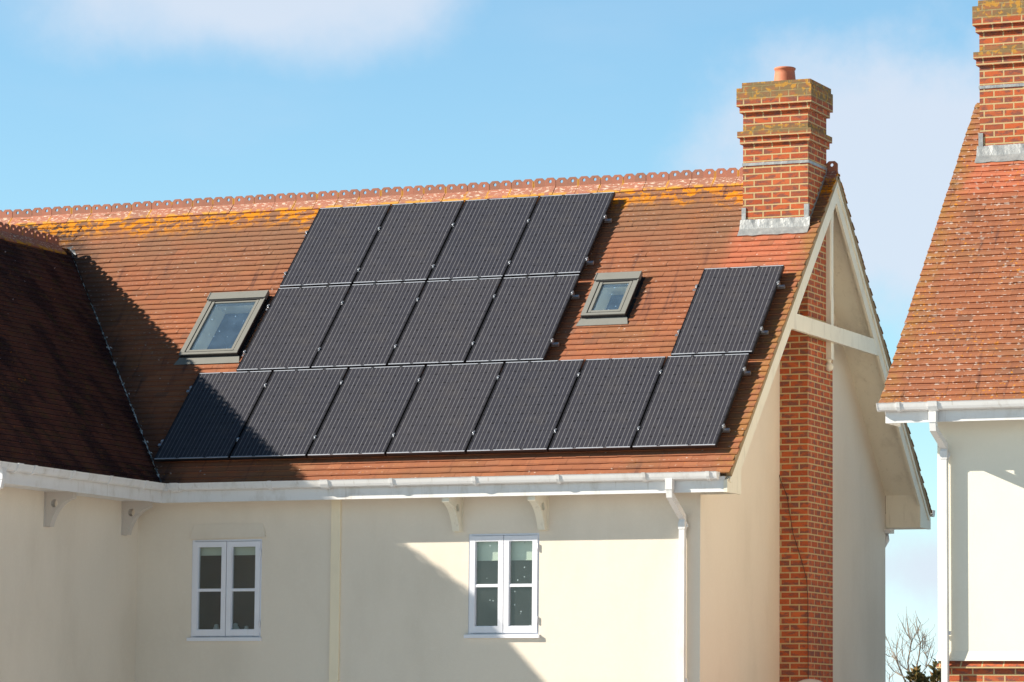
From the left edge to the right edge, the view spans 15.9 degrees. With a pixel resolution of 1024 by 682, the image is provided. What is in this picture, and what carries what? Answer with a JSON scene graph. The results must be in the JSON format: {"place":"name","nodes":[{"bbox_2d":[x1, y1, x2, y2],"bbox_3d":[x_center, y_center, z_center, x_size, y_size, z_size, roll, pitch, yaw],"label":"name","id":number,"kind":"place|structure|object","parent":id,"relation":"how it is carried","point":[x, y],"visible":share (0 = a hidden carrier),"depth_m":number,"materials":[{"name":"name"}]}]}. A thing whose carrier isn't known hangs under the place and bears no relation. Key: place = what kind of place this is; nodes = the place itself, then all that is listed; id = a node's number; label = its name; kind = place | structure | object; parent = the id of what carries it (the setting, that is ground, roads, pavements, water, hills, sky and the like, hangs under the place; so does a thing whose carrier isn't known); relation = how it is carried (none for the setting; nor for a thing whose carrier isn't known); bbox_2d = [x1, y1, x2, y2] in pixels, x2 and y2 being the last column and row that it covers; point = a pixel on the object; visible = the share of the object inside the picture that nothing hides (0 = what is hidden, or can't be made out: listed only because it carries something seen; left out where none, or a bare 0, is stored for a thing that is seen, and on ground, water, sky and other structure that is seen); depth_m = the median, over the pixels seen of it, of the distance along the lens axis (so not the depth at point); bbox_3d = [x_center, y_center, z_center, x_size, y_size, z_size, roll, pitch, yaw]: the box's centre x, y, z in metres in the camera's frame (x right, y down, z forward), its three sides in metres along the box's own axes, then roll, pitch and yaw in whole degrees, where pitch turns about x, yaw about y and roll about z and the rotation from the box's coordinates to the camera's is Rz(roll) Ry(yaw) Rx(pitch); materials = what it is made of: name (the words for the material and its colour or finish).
{"place":"outdoors","nodes":[
{"label":"outdoors","id":0,"kind":"place"},
{"bbox_2d":[0,0,979,681],"label":"sky","id":1,"kind":"structure","parent":0,"point":[102,102],"materials":[{"name":"blue"}]},
{"bbox_2d":[876,0,1023,681],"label":"neighbour house","id":2,"kind":"structure","parent":0,"point":[955,378],"depth_m":38.11,"materials":[{"name":"tile"}]},
{"label":"ground","id":3,"kind":"structure","parent":0,"visible":0},
{"bbox_2d":[0,66,934,681],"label":"house","id":4,"kind":"structure","parent":3,"relation":"on","point":[124,556],"depth_m":42.81,"materials":[{"name":"paint"}]},
{"bbox_2d":[174,290,271,364],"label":"roof window","id":5,"kind":"structure","parent":4,"relation":"in","point":[227,322],"depth_m":45.26,"materials":[{"name":"glass"}]},
{"bbox_2d":[186,539,261,640],"bbox_3d":[-3.193,2.951,43.247,0.973,1.191,0.854,-2,-7,24],"label":"window","id":6,"kind":"structure","parent":4,"relation":"in","point":[227,573],"depth_m":43.06,"materials":[{"name":"white paint"}]},
{"bbox_2d":[233,623,238,628],"bbox_3d":[-3.238,3.384,42.936,0.144,0.169,0.126,-2,-7,24],"label":"ornament","id":7,"kind":"object","parent":4,"relation":"on","point":[235,625],"visible":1,"depth_m":42.91,"materials":[{"name":"grey"}]},
{"bbox_2d":[242,338,559,357],"bbox_3d":[-1.366,0.132,43.551,4.155,0.187,0.103,-2,-7,24],"label":"mounting rail","id":8,"kind":"object","parent":4,"relation":"attached to","point":[555,344],"visible":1,"depth_m":42.76,"materials":[{"name":"silver metal"}]},
{"bbox_2d":[236,285,350,371],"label":"solar panel","id":9,"kind":"object","parent":8,"relation":"attached to","point":[294,327],"visible":1,"depth_m":44.44,"materials":[{"name":"black glass"}]},
{"bbox_2d":[311,281,425,368],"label":"solar panel","id":10,"kind":"object","parent":8,"relation":"attached to","point":[368,326],"visible":1,"depth_m":44.03,"materials":[{"name":"black glass"}]},
{"bbox_2d":[388,278,501,366],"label":"solar panel","id":11,"kind":"object","parent":8,"relation":"attached to","point":[445,321],"visible":1,"depth_m":43.63,"materials":[{"name":"black glass"}]},
{"bbox_2d":[466,274,579,363],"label":"solar panel","id":12,"kind":"object","parent":8,"relation":"attached to","point":[523,319],"visible":1,"depth_m":43.23,"materials":[{"name":"black glass"}]},
{"bbox_2d":[266,291,579,310],"bbox_3d":[-1.119,-0.430,44.167,4.155,0.187,0.103,-2,-7,24],"label":"mounting rail","id":13,"kind":"object","parent":4,"relation":"attached to","point":[573,295],"visible":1,"depth_m":43.39,"materials":[{"name":"silver metal"}]},
{"bbox_2d":[283,257,593,277],"bbox_3d":[-0.938,-0.841,44.619,4.155,0.187,0.103,-2,-7,24],"label":"mounting rail","id":14,"kind":"object","parent":4,"relation":"attached to","point":[588,262],"visible":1,"depth_m":43.83,"materials":[{"name":"silver metal"}]},
{"bbox_2d":[280,204,390,287],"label":"solar panel","id":15,"kind":"object","parent":14,"relation":"attached to","point":[335,246],"visible":1,"depth_m":45.56,"materials":[{"name":"black glass"}]},
{"bbox_2d":[353,200,463,284],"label":"solar panel","id":16,"kind":"object","parent":14,"relation":"attached to","point":[409,242],"visible":1,"depth_m":45.16,"materials":[{"name":"black glass"}]},
{"bbox_2d":[428,196,538,280],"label":"solar panel","id":17,"kind":"object","parent":14,"relation":"attached to","point":[483,238],"visible":1,"depth_m":44.76,"materials":[{"name":"black glass"}]},
{"bbox_2d":[504,192,615,277],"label":"solar panel","id":18,"kind":"object","parent":14,"relation":"attached to","point":[560,234],"visible":1,"depth_m":44.35,"materials":[{"name":"black glass"}]},
{"bbox_2d":[158,424,729,447],"bbox_3d":[-0.898,1.134,42.010,7.200,0.187,0.103,-2,-7,24],"label":"mounting rail","id":19,"kind":"object","parent":4,"relation":"attached to","point":[725,429],"visible":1,"depth_m":41.37,"materials":[{"name":"silver metal"}]},
{"bbox_2d":[154,371,272,461],"bbox_3d":[-3.539,0.887,43.541,0.990,1.550,0.041,-2,-51,24],"label":"solar panel","id":20,"kind":"object","parent":19,"relation":"attached to","point":[213,416],"visible":1,"depth_m":43.50,"materials":[{"name":"black glass"}]},
{"bbox_2d":[230,368,347,459],"bbox_3d":[-2.614,0.852,43.137,0.990,1.550,0.042,-2,-51,24],"label":"solar panel","id":21,"kind":"object","parent":19,"relation":"attached to","point":[289,414],"visible":1,"depth_m":43.10,"materials":[{"name":"black glass"}]},
{"bbox_2d":[307,365,425,457],"bbox_3d":[-1.688,0.818,42.736,0.990,1.550,0.041,-2,-51,24],"label":"solar panel","id":22,"kind":"object","parent":19,"relation":"attached to","point":[366,411],"visible":1,"depth_m":42.70,"materials":[{"name":"black glass"}]},
{"bbox_2d":[386,362,503,455],"bbox_3d":[-0.763,0.781,42.331,0.990,1.550,0.041,-2,-51,24],"label":"solar panel","id":23,"kind":"object","parent":19,"relation":"attached to","point":[445,409],"visible":1,"depth_m":42.30,"materials":[{"name":"black glass"}]},
{"bbox_2d":[467,359,584,453],"bbox_3d":[0.162,0.745,41.928,0.990,1.550,0.041,-2,-51,24],"label":"solar panel","id":24,"kind":"object","parent":19,"relation":"attached to","point":[526,405],"visible":1,"depth_m":41.89,"materials":[{"name":"black glass"}]},
{"bbox_2d":[549,357,665,451],"bbox_3d":[1.088,0.710,41.525,0.990,1.550,0.041,-2,-51,24],"label":"solar panel","id":25,"kind":"object","parent":19,"relation":"attached to","point":[607,403],"visible":1,"depth_m":41.49,"materials":[{"name":"black glass"}]},
{"bbox_2d":[632,353,749,449],"bbox_3d":[2.013,0.674,41.121,0.990,1.550,0.041,-2,-51,24],"label":"solar panel","id":26,"kind":"object","parent":19,"relation":"attached to","point":[691,401],"visible":1,"depth_m":41.08,"materials":[{"name":"black glass"}]},
{"bbox_2d":[304,215,611,237],"bbox_3d":[-0.708,-1.364,45.193,4.155,0.187,0.103,-2,-7,24],"label":"mounting rail","id":27,"kind":"object","parent":4,"relation":"attached to","point":[606,220],"visible":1,"depth_m":44.40,"materials":[{"name":"silver metal"}]},
{"bbox_2d":[186,367,750,393],"bbox_3d":[-0.623,0.507,42.697,7.200,0.187,0.103,-2,-7,24],"label":"mounting rail","id":28,"kind":"object","parent":4,"relation":"attached to","point":[745,372],"visible":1,"depth_m":42.06,"materials":[{"name":"silver metal"}]},
{"bbox_2d":[464,533,539,637],"bbox_3d":[0.052,2.804,41.836,0.923,1.186,0.854,-2,-7,24],"label":"window","id":29,"kind":"structure","parent":4,"relation":"in","point":[503,590],"depth_m":41.61,"materials":[{"name":"white paint"}]},
{"bbox_2d":[576,271,644,325],"bbox_3d":[1.318,-0.106,43.491,0.952,1.411,1.366,-2,-7,24],"label":"roof window","id":30,"kind":"structure","parent":4,"relation":"in","point":[610,299],"depth_m":43.25,"materials":[{"name":"grey metal"}]},
{"bbox_2d":[675,326,768,337],"bbox_3d":[2.391,-0.057,41.972,1.130,0.187,0.103,-2,-7,24],"label":"mounting rail","id":31,"kind":"object","parent":4,"relation":"attached to","point":[766,332],"visible":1,"depth_m":41.77,"materials":[{"name":"silver metal"}]},
{"bbox_2d":[671,265,784,355],"bbox_3d":[2.490,-0.350,42.236,0.990,1.550,0.041,-2,-51,24],"label":"solar panel","id":32,"kind":"object","parent":31,"relation":"attached to","point":[728,310],"visible":1,"depth_m":42.20,"materials":[{"name":"black glass"}]},
{"bbox_2d":[693,281,784,292],"bbox_3d":[2.624,-0.586,42.554,1.130,0.187,0.103,-2,-7,24],"label":"mounting rail","id":33,"kind":"object","parent":4,"relation":"attached to","point":[779,286],"visible":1,"depth_m":42.35,"materials":[{"name":"silver metal"}]},
{"bbox_2d":[779,475,808,678],"bbox_3d":[3.278,4.079,42.717,0.373,5.081,0.008,-2,-7,24],"label":"cable","id":34,"kind":"object","parent":4,"relation":"attached to","point":[797,548],"visible":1,"depth_m":42.89,"materials":[{"name":"black plastic"}]},
{"bbox_2d":[799,679,821,681],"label":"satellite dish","id":35,"kind":"object","parent":4,"relation":"attached to","point":[810,680],"visible":1,"depth_m":41.30,"materials":[{"name":"beige"}]},
{"bbox_2d":[886,610,937,681],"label":"bare tree","id":36,"kind":"object","parent":3,"relation":"on","point":[894,656],"visible":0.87,"depth_m":88.06,"materials":[{"name":"brown plant"}]},
{"bbox_2d":[904,664,927,681],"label":"conifer","id":37,"kind":"object","parent":3,"relation":"on","point":[917,676],"visible":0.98,"depth_m":61.95,"materials":[{"name":"green plant"}]},
{"bbox_2d":[926,658,940,681],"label":"conifer","id":38,"kind":"object","parent":3,"relation":"on","point":[935,676],"visible":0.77,"depth_m":59.93,"materials":[{"name":"green plant"}]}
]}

